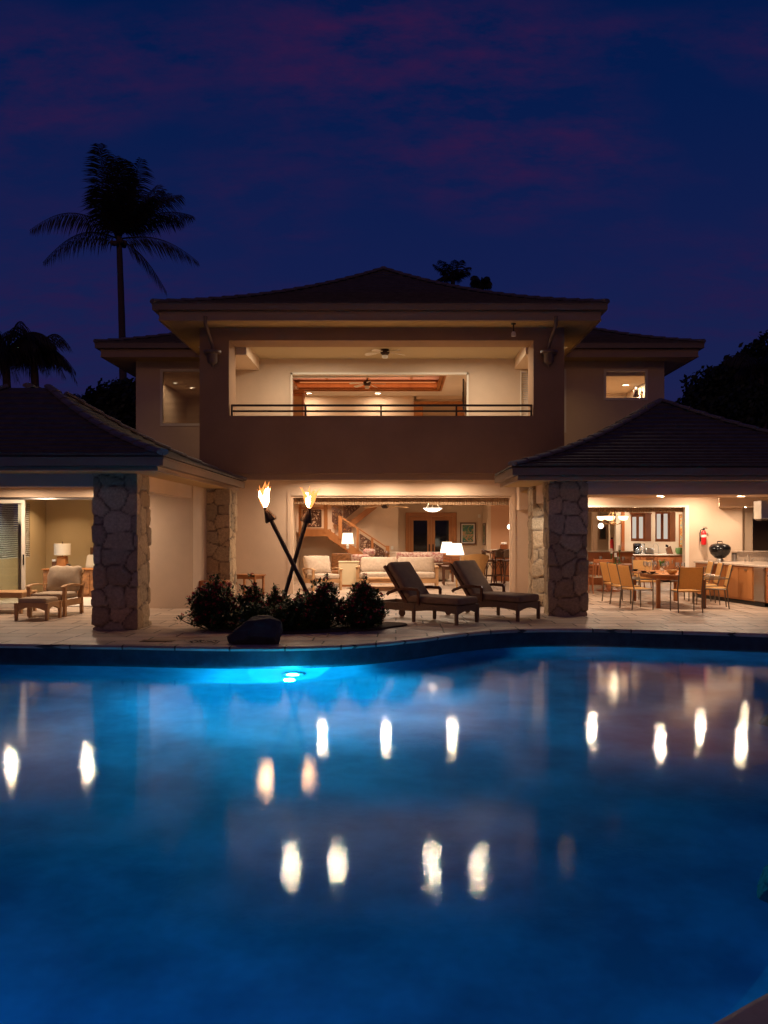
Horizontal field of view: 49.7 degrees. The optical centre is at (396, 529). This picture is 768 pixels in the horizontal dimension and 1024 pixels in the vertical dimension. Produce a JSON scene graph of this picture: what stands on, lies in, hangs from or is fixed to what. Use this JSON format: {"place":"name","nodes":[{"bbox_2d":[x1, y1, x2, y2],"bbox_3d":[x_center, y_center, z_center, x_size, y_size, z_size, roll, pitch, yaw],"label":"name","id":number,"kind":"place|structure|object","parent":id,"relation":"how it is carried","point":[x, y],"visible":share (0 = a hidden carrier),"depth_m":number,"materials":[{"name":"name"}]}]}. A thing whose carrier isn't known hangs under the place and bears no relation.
{"place":"outdoors","nodes":[
{"label":"outdoors","id":0,"kind":"place"},
{"bbox_2d":[12,537,17,556],"bbox_3d":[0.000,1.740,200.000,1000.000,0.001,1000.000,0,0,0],"label":"lawn","id":1,"kind":"structure","parent":0,"point":[15,543],"depth_m":106.28,"materials":[{"name":"green plant"}]},
{"bbox_2d":[73,377,135,428],"bbox_3d":[-10.886,-2.089,31.155,3.675,7.635,3.898,0,0,-31],"label":"broadleaf tree","id":2,"kind":"object","parent":1,"relation":"on","point":[115,399],"visible":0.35,"depth_m":30.38,"materials":[{"name":"green plant"}]},
{"bbox_2d":[29,143,199,379],"bbox_3d":[-12.737,-7.606,37.970,7.235,18.666,5.389,0,0,0],"label":"palm tree","id":3,"kind":"object","parent":1,"relation":"on","point":[122,210],"visible":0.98,"depth_m":37.51,"materials":[{"name":"green plant"}]},
{"bbox_2d":[432,259,471,284],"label":"palm tree","id":4,"kind":"object","parent":1,"relation":"on","point":[452,276],"visible":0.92,"depth_m":45.73,"materials":[{"name":"green plant"}]},
{"bbox_2d":[67,597,91,606],"bbox_3d":[-7.075,1.704,19.750,2.350,0.027,2.400,0,0,0],"label":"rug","id":5,"kind":"object","parent":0,"point":[86,601],"visible":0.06,"depth_m":19.05,"materials":[{"name":"carpet"}]},
{"bbox_2d":[293,390,306,415],"bbox_3d":[-3.300,-3.160,27.200,0.640,2.760,0.720,0,0,0],"label":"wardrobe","id":6,"kind":"object","parent":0,"point":[299,396],"visible":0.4,"depth_m":26.88,"materials":[{"name":"brown wood"}]},
{"bbox_2d":[0,645,767,1023],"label":"pool water","id":7,"kind":"structure","parent":0,"point":[540,835],"depth_m":5.36,"materials":[{"name":"blue liquid"}]},
{"bbox_2d":[0,573,767,643],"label":"terrace","id":8,"kind":"structure","parent":0,"point":[74,624],"depth_m":15.75,"materials":[{"name":"stone"}]},
{"bbox_2d":[0,590,37,613],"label":"coffee table","id":9,"kind":"object","parent":8,"relation":"on","point":[19,594],"visible":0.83,"depth_m":17.02,"materials":[{"name":"brown wood"}]},
{"bbox_2d":[0,321,56,557],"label":"palm tree","id":10,"kind":"object","parent":8,"relation":"on","point":[28,349],"visible":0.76,"depth_m":26.78,"materials":[{"name":"green plant"}]},
{"bbox_2d":[14,596,61,620],"bbox_3d":[-6.921,1.507,16.020,0.670,0.426,0.580,0,0,4],"label":"ottoman","id":11,"kind":"object","parent":8,"relation":"on","point":[45,603],"visible":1,"depth_m":15.77,"materials":[{"name":"brown wood"}]},
{"bbox_2d":[0,326,77,385],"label":"palm tree","id":12,"kind":"object","parent":8,"relation":"on","point":[48,359],"visible":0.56,"depth_m":27.15,"materials":[{"name":"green plant"}]},
{"bbox_2d":[25,565,84,616],"bbox_3d":[-6.921,1.230,16.914,0.816,0.986,0.994,0,0,6],"label":"armchair","id":13,"kind":"object","parent":8,"relation":"on","point":[64,584],"visible":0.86,"depth_m":17.06,"materials":[{"name":"beige fabric"}]},
{"bbox_2d":[41,568,93,596],"bbox_3d":[-8.079,1.353,21.300,1.860,0.735,0.560,0,0,0],"label":"dresser","id":14,"kind":"object","parent":8,"relation":"on","point":[87,580],"visible":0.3,"depth_m":21.02,"materials":[{"name":"brown wood"}]},
{"bbox_2d":[54,541,70,565],"bbox_3d":[-8.586,0.639,21.300,0.406,0.690,0.406,0,0,0],"label":"table lamp","id":15,"kind":"object","parent":14,"relation":"on","point":[62,549],"visible":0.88,"depth_m":21.19,"materials":[{"name":"fabric"}]},
{"bbox_2d":[0,383,246,629],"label":"pavilion","id":16,"kind":"structure","parent":8,"relation":"on","point":[152,522],"depth_m":15.68,"materials":[{"name":"tile"}]},
{"bbox_2d":[0,500,25,607],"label":"sliding door","id":17,"kind":"structure","parent":16,"relation":"in","point":[23,502],"depth_m":18.26,"materials":[{"name":"paint"}]},
{"bbox_2d":[18,503,23,602],"bbox_3d":[-8.921,0.523,18.298,1.441,2.374,0.135,0,0,0],"label":"sliding door","id":18,"kind":"structure","parent":16,"relation":"in","point":[19,504],"depth_m":18.32,"materials":[{"name":"paint"}]},
{"bbox_2d":[236,574,265,597],"bbox_3d":[-3.720,1.420,20.950,0.700,0.600,0.450,0,0,28],"label":"side table","id":19,"kind":"object","parent":8,"relation":"on","point":[244,577],"visible":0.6,"depth_m":20.86,"materials":[{"name":"brown wood"}]},
{"bbox_2d":[208,621,406,633],"bbox_3d":[-1.651,1.700,14.708,3.684,0.031,2.102,0,0,0],"label":"planting bed","id":20,"kind":"object","parent":8,"relation":"on","point":[341,628],"visible":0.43,"depth_m":14.10,"materials":[{"name":"soil"}]},
{"bbox_2d":[176,573,242,631],"bbox_3d":[-3.231,1.232,14.322,1.234,0.978,1.009,0,0,0],"label":"ixora shrub","id":21,"kind":"object","parent":20,"relation":"on","point":[213,607],"visible":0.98,"depth_m":14.17,"materials":[{"name":"green plant"}]},
{"bbox_2d":[223,601,278,629],"bbox_3d":[-2.363,1.488,14.090,0.994,0.549,0.917,0,0,-35],"label":"ixora shrub","id":22,"kind":"object","parent":20,"relation":"on","point":[257,610],"visible":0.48,"depth_m":14.00,"materials":[{"name":"green plant"}]},
{"bbox_2d":[232,573,272,618],"bbox_3d":[-2.555,1.236,14.716,0.831,0.956,0.829,0,0,-38],"label":"ixora shrub","id":23,"kind":"object","parent":20,"relation":"on","point":[249,595],"visible":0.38,"depth_m":14.61,"materials":[{"name":"green plant"}]},
{"bbox_2d":[264,583,292,612],"bbox_3d":[-2.152,1.337,14.906,0.761,0.805,0.784,0,0,0],"label":"ixora shrub","id":24,"kind":"object","parent":20,"relation":"on","point":[276,597],"visible":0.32,"depth_m":14.81,"materials":[{"name":"green plant"}]},
{"bbox_2d":[258,483,308,591],"bbox_3d":[-1.967,0.408,15.300,1.230,2.618,0.230,0,0,0],"label":"tiki torch","id":25,"kind":"object","parent":20,"relation":"on","point":[270,517],"visible":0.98,"depth_m":15.26,"materials":[{"name":"brown wood"}]},
{"bbox_2d":[268,594,324,631],"bbox_3d":[-1.769,1.425,14.167,1.332,0.676,0.892,0,0,-22],"label":"ixora shrub","id":26,"kind":"object","parent":20,"relation":"on","point":[290,616],"visible":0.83,"depth_m":13.99,"materials":[{"name":"green plant"}]},
{"bbox_2d":[282,487,319,599],"bbox_3d":[-1.849,0.448,15.500,0.843,2.525,0.230,0,0,0],"label":"tiki torch","id":27,"kind":"object","parent":20,"relation":"on","point":[309,501],"visible":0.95,"depth_m":15.46,"materials":[{"name":"brown metal"}]},
{"bbox_2d":[302,573,345,627],"bbox_3d":[-1.260,1.222,14.354,0.893,0.974,0.968,0,0,0],"label":"ixora shrub","id":28,"kind":"object","parent":20,"relation":"on","point":[327,603],"visible":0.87,"depth_m":14.21,"materials":[{"name":"green plant"}]},
{"bbox_2d":[333,572,391,629],"bbox_3d":[-0.602,1.227,14.429,1.028,0.971,1.084,0,0,0],"label":"ixora shrub","id":29,"kind":"object","parent":20,"relation":"on","point":[369,611],"visible":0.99,"depth_m":14.26,"materials":[{"name":"green plant"}]},
{"bbox_2d":[302,556,342,590],"bbox_3d":[-2.172,1.235,23.907,0.916,0.975,0.994,0,0,-28],"label":"armchair","id":30,"kind":"object","parent":8,"relation":"on","point":[317,567],"visible":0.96,"depth_m":23.93,"materials":[{"name":"beige fabric"}]},
{"bbox_2d":[325,553,350,584],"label":"rattan chair","id":31,"kind":"object","parent":8,"relation":"on","point":[336,558],"visible":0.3,"depth_m":26.21,"materials":[{"name":"brown wood"}]},
{"bbox_2d":[338,561,359,586],"bbox_3d":[-1.462,1.335,25.300,0.640,0.770,0.440,0,0,0],"label":"sideboard","id":32,"kind":"object","parent":8,"relation":"on","point":[348,573],"visible":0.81,"depth_m":25.10,"materials":[{"name":"beige paint"}]},
{"bbox_2d":[342,531,353,552],"bbox_3d":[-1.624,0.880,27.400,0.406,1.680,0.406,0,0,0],"label":"table lamp","id":33,"kind":"object","parent":32,"relation":"on","point":[347,538],"visible":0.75,"depth_m":27.25,"materials":[{"name":"white fabric"}]},
{"bbox_2d":[366,577,391,582],"bbox_3d":[-0.254,1.520,23.000,1.200,0.400,0.600,0,0,0],"label":"coffee table","id":34,"kind":"object","parent":8,"relation":"on","point":[378,579],"visible":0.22,"depth_m":22.75,"materials":[{"name":"brown wood"}]},
{"bbox_2d":[371,585,395,590],"bbox_3d":[-0.284,1.540,20.200,1.100,0.360,0.500,0,0,0],"label":"bench","id":35,"kind":"object","parent":8,"relation":"on","point":[385,587],"visible":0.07,"depth_m":20.00,"materials":[{"name":"brown wood"}]},
{"bbox_2d":[345,552,449,579],"bbox_3d":[-0.104,1.209,28.218,3.751,0.922,0.997,0,0,0],"label":"sofa","id":36,"kind":"object","parent":8,"relation":"on","point":[447,572],"visible":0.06,"depth_m":27.76,"materials":[{"name":"beige fabric"}]},
{"bbox_2d":[351,554,369,564],"bbox_3d":[-1.474,0.989,27.500,1.184,0.365,0.238,0,0,0],"label":"cushion","id":37,"kind":"object","parent":36,"relation":"on","point":[355,557],"visible":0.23,"depth_m":27.40,"materials":[{"name":"fabric"}]},
{"bbox_2d":[396,552,442,562],"bbox_3d":[0.776,0.920,27.599,1.620,0.364,0.234,0,0,0],"label":"cushion","id":38,"kind":"object","parent":36,"relation":"on","point":[437,557],"visible":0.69,"depth_m":27.51,"materials":[{"name":"fabric"}]},
{"bbox_2d":[356,557,438,585],"bbox_3d":[0.015,1.264,24.602,2.420,0.911,1.004,0,0,0],"label":"sofa","id":39,"kind":"object","parent":8,"relation":"on","point":[426,569],"visible":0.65,"depth_m":24.82,"materials":[{"name":"beige fabric"}]},
{"bbox_2d":[93,266,767,593],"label":"villa","id":40,"kind":"object","parent":8,"relation":"on","point":[318,341],"visible":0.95,"depth_m":22.30,"materials":[{"name":"paint"}]},
{"bbox_2d":[160,369,199,425],"bbox_3d":[-6.428,-3.957,24.842,1.289,1.698,0.124,0,0,0],"label":"window","id":41,"kind":"structure","parent":40,"relation":"in","point":[162,375],"depth_m":24.90,"materials":[{"name":"glass"}]},
{"bbox_2d":[298,504,388,556],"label":"staircase","id":42,"kind":"structure","parent":40,"relation":"attached to","point":[332,536],"depth_m":28.40,"materials":[{"name":"brown wood"}]},
{"bbox_2d":[349,378,381,388],"bbox_3d":[-0.951,-4.944,27.244,1.205,0.631,1.157,0,0,28],"label":"ceiling fan","id":43,"kind":"object","parent":40,"relation":"hanging from","point":[366,383],"visible":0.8,"depth_m":27.13,"materials":[{"name":"brown metal"}]},
{"bbox_2d":[231,404,531,415],"bbox_3d":[-0.380,-2.985,20.720,7.524,0.299,0.050,0,0,0],"label":"balcony railing","id":44,"kind":"object","parent":40,"relation":"on","point":[381,405],"visible":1,"depth_m":20.70,"materials":[{"name":"metal"}]},
{"bbox_2d":[365,349,401,358],"bbox_3d":[-0.276,-4.755,22.316,1.049,0.310,1.092,0,0,-20],"label":"ceiling fan","id":45,"kind":"object","parent":40,"relation":"hanging from","point":[385,353],"visible":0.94,"depth_m":22.23,"materials":[{"name":"brown metal"}]},
{"bbox_2d":[294,498,507,504],"bbox_3d":[0.124,-0.774,22.587,5.827,0.194,0.039,0,0,0],"label":"woven shade","id":46,"kind":"object","parent":40,"relation":"hanging from","point":[430,501],"visible":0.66,"depth_m":22.58,"materials":[{"name":"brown wood"}]},
{"bbox_2d":[406,512,456,572],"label":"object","id":47,"kind":"structure","parent":40,"relation":"attached to","point":[429,531],"depth_m":32.94,"materials":[{"name":"brown wood"}]},
{"bbox_2d":[410,517,430,551],"bbox_3d":[0.936,0.586,32.952,0.850,2.228,0.055,0,0,0],"label":"door leaf","id":48,"kind":"structure","parent":47,"relation":"in","point":[420,527],"depth_m":32.96,"materials":[{"name":"brown wood"}]},
{"bbox_2d":[431,517,452,572],"bbox_3d":[1.794,0.586,32.952,0.850,2.228,0.055,0,0,0],"label":"door leaf","id":49,"kind":"structure","parent":47,"relation":"in","point":[441,527],"depth_m":32.96,"materials":[{"name":"brown wood"}]},
{"bbox_2d":[460,522,475,544],"bbox_3d":[2.827,0.142,32.935,0.631,0.876,0.030,0,0,0],"label":"framed painting","id":50,"kind":"object","parent":40,"relation":"attached to","point":[467,533],"visible":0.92,"depth_m":32.93,"materials":[{"name":"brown wood"}]},
{"bbox_2d":[520,370,527,415],"bbox_3d":[3.641,-3.214,23.517,0.290,2.869,0.114,0,0,0],"label":"louvre window","id":51,"kind":"structure","parent":40,"relation":"in","point":[523,373],"depth_m":23.56,"materials":[{"name":"paint"}]},
{"bbox_2d":[564,369,565,432],"bbox_3d":[4.615,-3.858,24.820,0.905,1.898,0.060,0,0,0],"label":"window frame","id":52,"kind":"structure","parent":40,"relation":"in","point":[564,369],"depth_m":24.79,"materials":[{"name":"paint"}]},
{"bbox_2d":[597,507,628,525],"bbox_3d":[6.168,-0.639,23.627,0.896,1.082,0.871,0,0,0],"label":"chandelier","id":53,"kind":"object","parent":40,"relation":"hanging from","point":[610,518],"visible":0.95,"depth_m":23.57,"materials":[{"name":"white glass"}]},
{"bbox_2d":[604,369,647,399],"bbox_3d":[6.843,-4.340,24.820,1.315,0.933,0.080,0,0,0],"label":"window","id":54,"kind":"structure","parent":40,"relation":"in","point":[605,370],"depth_m":24.78,"materials":[{"name":"glass"}]},
{"bbox_2d":[630,513,651,540],"bbox_3d":[7.946,-0.094,26.998,0.397,0.917,0.550,0,0,-42],"label":"wall cabinet","id":55,"kind":"object","parent":40,"relation":"attached to","point":[640,526],"depth_m":26.84,"materials":[{"name":"brown wood"}]},
{"bbox_2d":[631,515,637,539],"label":"door","id":56,"kind":"structure","parent":55,"relation":"in","point":[634,518],"depth_m":26.95,"materials":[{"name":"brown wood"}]},
{"bbox_2d":[638,515,644,539],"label":"door","id":57,"kind":"structure","parent":55,"relation":"in","point":[641,518],"depth_m":26.76,"materials":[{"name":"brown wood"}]},
{"bbox_2d":[655,512,675,541],"bbox_3d":[8.741,-0.136,26.998,0.397,1.033,0.550,0,0,-42],"label":"wall cabinet","id":58,"kind":"object","parent":40,"relation":"attached to","point":[665,526],"depth_m":26.84,"materials":[{"name":"brown wood"}]},
{"bbox_2d":[655,512,661,540],"bbox_3d":[8.520,-0.116,26.957,0.021,0.933,0.235,0,0,-42],"label":"door","id":59,"kind":"structure","parent":58,"relation":"in","point":[658,515],"depth_m":26.97,"materials":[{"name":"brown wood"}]},
{"bbox_2d":[662,512,668,540],"bbox_3d":[8.682,-0.116,26.785,0.021,0.933,0.235,0,0,-42],"label":"door","id":60,"kind":"structure","parent":58,"relation":"in","point":[665,515],"depth_m":26.78,"materials":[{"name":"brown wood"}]},
{"bbox_2d":[679,514,681,546],"bbox_3d":[9.662,0.026,27.935,0.320,1.100,0.030,0,0,0],"label":"framed painting","id":61,"kind":"object","parent":40,"relation":"attached to","point":[680,530],"visible":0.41,"depth_m":27.93,"materials":[{"name":"brown wood"}]},
{"bbox_2d":[382,561,478,625],"bbox_3d":[0.540,1.170,15.786,1.961,1.100,0.756,0,0,38],"label":"chaise longue","id":62,"kind":"object","parent":8,"relation":"on","point":[410,587],"visible":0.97,"depth_m":15.63,"materials":[{"name":"wicker"}]},
{"bbox_2d":[436,563,453,581],"bbox_3d":[1.601,1.421,27.600,0.600,0.597,0.500,0,0,0],"label":"end table","id":63,"kind":"object","parent":8,"relation":"on","point":[452,574],"visible":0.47,"depth_m":27.36,"materials":[{"name":"brown wood"}]},
{"bbox_2d":[440,542,451,563],"bbox_3d":[1.670,0.730,27.600,0.466,0.780,0.466,0,0,0],"label":"table lamp","id":64,"kind":"object","parent":63,"relation":"on","point":[443,550],"visible":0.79,"depth_m":27.50,"materials":[{"name":"white fabric"}]},
{"bbox_2d":[441,565,450,584],"bbox_3d":[1.765,1.421,26.000,0.700,0.597,0.600,0,0,0],"label":"end table","id":65,"kind":"object","parent":8,"relation":"on","point":[445,567],"visible":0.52,"depth_m":25.71,"materials":[{"name":"brown wood"}]},
{"bbox_2d":[446,543,463,562],"bbox_3d":[1.830,0.740,26.000,0.576,0.760,0.576,0,0,0],"label":"table lamp","id":66,"kind":"object","parent":65,"relation":"on","point":[455,551],"visible":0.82,"depth_m":25.82,"materials":[{"name":"white fabric"}]},
{"bbox_2d":[456,554,488,586],"bbox_3d":[2.225,1.210,24.474,0.940,1.020,0.763,0,0,-22],"label":"armchair","id":67,"kind":"object","parent":8,"relation":"on","point":[481,560],"visible":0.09,"depth_m":24.22,"materials":[{"name":"wicker"}]},
{"bbox_2d":[481,549,496,582],"bbox_3d":[2.966,1.160,26.608,0.517,1.124,0.521,0,0,20],"label":"bar stool","id":68,"kind":"object","parent":8,"relation":"on","point":[492,560],"visible":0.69,"depth_m":26.48,"materials":[{"name":"brown wood"}]},
{"bbox_2d":[445,560,539,621],"bbox_3d":[1.827,1.170,16.464,1.961,1.100,0.756,0,0,44],"label":"chaise longue","id":69,"kind":"object","parent":8,"relation":"on","point":[470,578],"visible":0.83,"depth_m":16.30,"materials":[{"name":"wicker"}]},
{"bbox_2d":[490,549,505,582],"bbox_3d":[3.292,1.160,26.877,0.521,1.124,0.517,0,0,-10],"label":"bar stool","id":70,"kind":"object","parent":8,"relation":"on","point":[497,553],"visible":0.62,"depth_m":26.71,"materials":[{"name":"brown wood"}]},
{"bbox_2d":[489,549,508,580],"bbox_3d":[4.040,1.190,28.100,1.750,1.060,0.800,0,0,0],"label":"breakfast bar","id":71,"kind":"object","parent":8,"relation":"on","point":[499,572],"visible":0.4,"depth_m":27.95,"materials":[{"name":"brown wood"}]},
{"bbox_2d":[501,549,508,583],"bbox_3d":[3.581,1.160,26.377,0.521,1.124,0.517,0,0,10],"label":"bar stool","id":72,"kind":"object","parent":8,"relation":"on","point":[506,553],"visible":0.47,"depth_m":26.25,"materials":[{"name":"brown wood"}]},
{"bbox_2d":[588,558,612,593],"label":"dining chair","id":73,"kind":"object","parent":8,"relation":"on","point":[601,560],"visible":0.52,"depth_m":22.33,"materials":[{"name":"brown wood"}]},
{"bbox_2d":[589,563,631,591],"bbox_3d":[5.994,1.340,23.400,1.900,0.760,1.240,0,0,0],"label":"dining table","id":74,"kind":"object","parent":8,"relation":"on","point":[613,588],"visible":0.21,"depth_m":23.13,"materials":[{"name":"brown wood"}]},
{"bbox_2d":[588,551,634,584],"bbox_3d":[6.519,1.192,26.175,1.860,1.055,0.450,0,0,0],"label":"bar partition","id":75,"kind":"object","parent":8,"relation":"on","point":[596,555],"visible":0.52,"depth_m":26.00,"materials":[{"name":"brown wood"}]},
{"bbox_2d":[599,561,631,602],"bbox_3d":[5.206,1.239,19.793,0.604,0.964,0.528,0,0,-8],"label":"dining chair","id":76,"kind":"object","parent":8,"relation":"on","point":[604,571],"visible":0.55,"depth_m":19.80,"materials":[{"name":"metal"}]},
{"bbox_2d":[607,563,640,604],"bbox_3d":[5.194,1.239,18.991,0.604,0.964,0.528,0,0,-10],"label":"dining chair","id":77,"kind":"object","parent":8,"relation":"on","point":[613,574],"visible":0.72,"depth_m":18.95,"materials":[{"name":"metal"}]},
{"bbox_2d":[494,398,767,615],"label":"pavilion","id":78,"kind":"structure","parent":8,"relation":"on","point":[703,469],"depth_m":16.87,"materials":[{"name":"tile"}]},
{"bbox_2d":[588,507,682,511],"bbox_3d":[5.862,-0.535,21.508,3.124,0.147,0.039,0,0,0],"label":"woven shade","id":79,"kind":"object","parent":78,"relation":"hanging from","point":[643,509],"visible":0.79,"depth_m":21.50,"materials":[{"name":"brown wood"}]},
{"bbox_2d":[754,501,767,520],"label":"range hood","id":80,"kind":"object","parent":78,"relation":"attached to","point":[760,510],"visible":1,"depth_m":18.88,"materials":[{"name":"metal"}]},
{"bbox_2d":[617,564,653,609],"bbox_3d":[5.192,1.239,18.087,0.604,0.964,0.528,0,0,-15],"label":"dining chair","id":81,"kind":"object","parent":8,"relation":"on","point":[625,576],"visible":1,"depth_m":17.95,"materials":[{"name":"metal"}]},
{"bbox_2d":[632,560,655,598],"bbox_3d":[6.238,1.239,20.800,0.528,0.964,0.604,0,0,0],"label":"dining chair","id":82,"kind":"object","parent":8,"relation":"on","point":[638,564],"visible":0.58,"depth_m":21.03,"materials":[{"name":"metal"}]},
{"bbox_2d":[633,553,681,579],"bbox_3d":[8.531,1.215,27.475,4.650,0.850,0.650,0,0,0],"label":"kitchen counter","id":83,"kind":"object","parent":8,"relation":"on","point":[673,558],"visible":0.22,"depth_m":27.18,"materials":[{"name":"white stone"}]},
{"bbox_2d":[658,557,673,569],"bbox_3d":[8.826,1.240,27.180,0.540,0.720,0.039,0,0,0],"label":"door","id":84,"kind":"structure","parent":83,"relation":"in","point":[671,559],"depth_m":27.18,"materials":[{"name":"brown wood"}]},
{"bbox_2d":[632,570,705,607],"bbox_3d":[6.246,1.350,19.150,1.360,0.740,2.300,0,0,0],"label":"dining table","id":85,"kind":"object","parent":8,"relation":"on","point":[660,575],"visible":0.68,"depth_m":18.28,"materials":[{"name":"brown wood"}]},
{"bbox_2d":[670,567,704,612],"bbox_3d":[6.086,1.239,17.400,0.528,0.964,0.604,0,0,0],"label":"dining chair","id":86,"kind":"object","parent":8,"relation":"on","point":[690,579],"visible":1,"depth_m":17.18,"materials":[{"name":"metal"}]},
{"bbox_2d":[684,561,713,601],"bbox_3d":[7.356,1.239,20.194,0.604,0.964,0.528,0,0,7],"label":"dining chair","id":87,"kind":"object","parent":8,"relation":"on","point":[709,568],"visible":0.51,"depth_m":19.99,"materials":[{"name":"metal"}]},
{"bbox_2d":[692,562,723,604],"bbox_3d":[7.233,1.239,19.291,0.604,0.964,0.528,0,0,10],"label":"dining chair","id":88,"kind":"object","parent":8,"relation":"on","point":[718,569],"visible":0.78,"depth_m":19.10,"materials":[{"name":"metal"}]},
{"bbox_2d":[704,564,732,608],"bbox_3d":[7.063,1.239,18.287,0.604,0.964,0.528,0,0,15],"label":"dining chair","id":89,"kind":"object","parent":8,"relation":"on","point":[727,577],"visible":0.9,"depth_m":18.11,"materials":[{"name":"metal"}]},
{"bbox_2d":[675,353,767,427],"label":"broadleaf tree","id":90,"kind":"object","parent":8,"relation":"on","point":[713,391],"visible":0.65,"depth_m":31.57,"materials":[{"name":"green plant"}]},
{"bbox_2d":[693,561,767,606],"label":"outdoor counter","id":91,"kind":"object","parent":8,"relation":"on","point":[741,586],"visible":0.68,"depth_m":19.46,"materials":[{"name":"brown wood"}]},
{"bbox_2d":[713,565,725,595],"bbox_3d":[7.810,1.225,20.100,0.039,0.710,0.500,0,0,-12],"label":"door","id":92,"kind":"structure","parent":91,"relation":"in","point":[723,574],"depth_m":20.01,"materials":[{"name":"brown wood"}]},
{"bbox_2d":[709,541,730,561],"bbox_3d":[8.082,0.532,20.750,0.524,0.511,0.524,0,0,0],"label":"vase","id":93,"kind":"object","parent":91,"relation":"on","point":[719,551],"visible":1,"depth_m":20.59,"materials":[{"name":"black ceramic"}]},
{"bbox_2d":[726,566,738,597],"bbox_3d":[7.915,1.225,19.589,0.039,0.710,0.500,0,0,-12],"label":"door","id":94,"kind":"structure","parent":91,"relation":"in","point":[733,586],"depth_m":19.50,"materials":[{"name":"brown wood"}]},
{"bbox_2d":[739,567,752,598],"bbox_3d":[8.024,1.225,19.082,0.039,0.710,0.500,0,0,-12],"label":"door","id":95,"kind":"structure","parent":91,"relation":"in","point":[745,574],"depth_m":19.05,"materials":[{"name":"brown wood"}]},
{"bbox_2d":[732,551,767,560],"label":"backsplash","id":96,"kind":"object","parent":91,"relation":"on","point":[756,555],"visible":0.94,"depth_m":21.00,"materials":[{"name":"tile"}]},
{"bbox_2d":[753,567,765,606],"bbox_3d":[8.359,1.275,18.637,0.530,0.870,0.390,0,0,-12],"label":"ice maker","id":97,"kind":"object","parent":91,"relation":"in","point":[759,583],"visible":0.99,"depth_m":18.55,"materials":[{"name":"metal"}]},
{"bbox_2d":[754,572,763,600],"bbox_3d":[8.112,1.270,18.585,0.009,0.620,0.350,0,0,-12],"label":"door","id":98,"kind":"structure","parent":97,"relation":"in","point":[758,577],"depth_m":18.55,"materials":[{"name":"wood"}]},
{"bbox_2d":[723,352,767,428],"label":"broadleaf tree","id":99,"kind":"object","parent":8,"relation":"on","point":[750,368],"visible":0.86,"depth_m":31.88,"materials":[{"name":"green plant"}]},
{"bbox_2d":[736,330,767,428],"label":"broadleaf tree","id":100,"kind":"object","parent":8,"relation":"on","point":[757,348],"visible":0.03,"depth_m":35.54,"materials":[{"name":"green plant"}]},
{"bbox_2d":[0,632,767,666],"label":"pool wall","id":101,"kind":"structure","parent":0,"point":[203,658],"depth_m":12.49,"materials":[{"name":"tile"}]},
{"bbox_2d":[0,626,767,1023],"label":"pool coping","id":102,"kind":"object","parent":101,"relation":"on","point":[754,1012],"visible":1,"depth_m":12.49,"materials":[{"name":"stone"}]},
{"bbox_2d":[227,615,282,644],"bbox_3d":[-2.147,1.633,12.648,0.860,0.661,0.631,0,0,0],"label":"boulder","id":103,"kind":"object","parent":102,"relation":"on","point":[261,629],"visible":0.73,"depth_m":12.42,"materials":[{"name":"grey stone"}]},
{"bbox_2d":[0,0,767,528],"label":"sky","id":104,"kind":"structure","parent":0,"point":[616,151],"materials":[{"name":"blue"}]},
{"bbox_2d":[414,401,463,415],"bbox_3d":[1.516,-3.210,29.950,1.812,2.860,0.099,0,0,0],"label":"door casing","id":105,"kind":"object","parent":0,"point":[437,402],"depth_m":29.92,"materials":[{"name":"brown wood"}]},
{"bbox_2d":[469,276,492,289],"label":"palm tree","id":106,"kind":"object","parent":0,"point":[485,283],"visible":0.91,"depth_m":47.72,"materials":[{"name":"green plant"}]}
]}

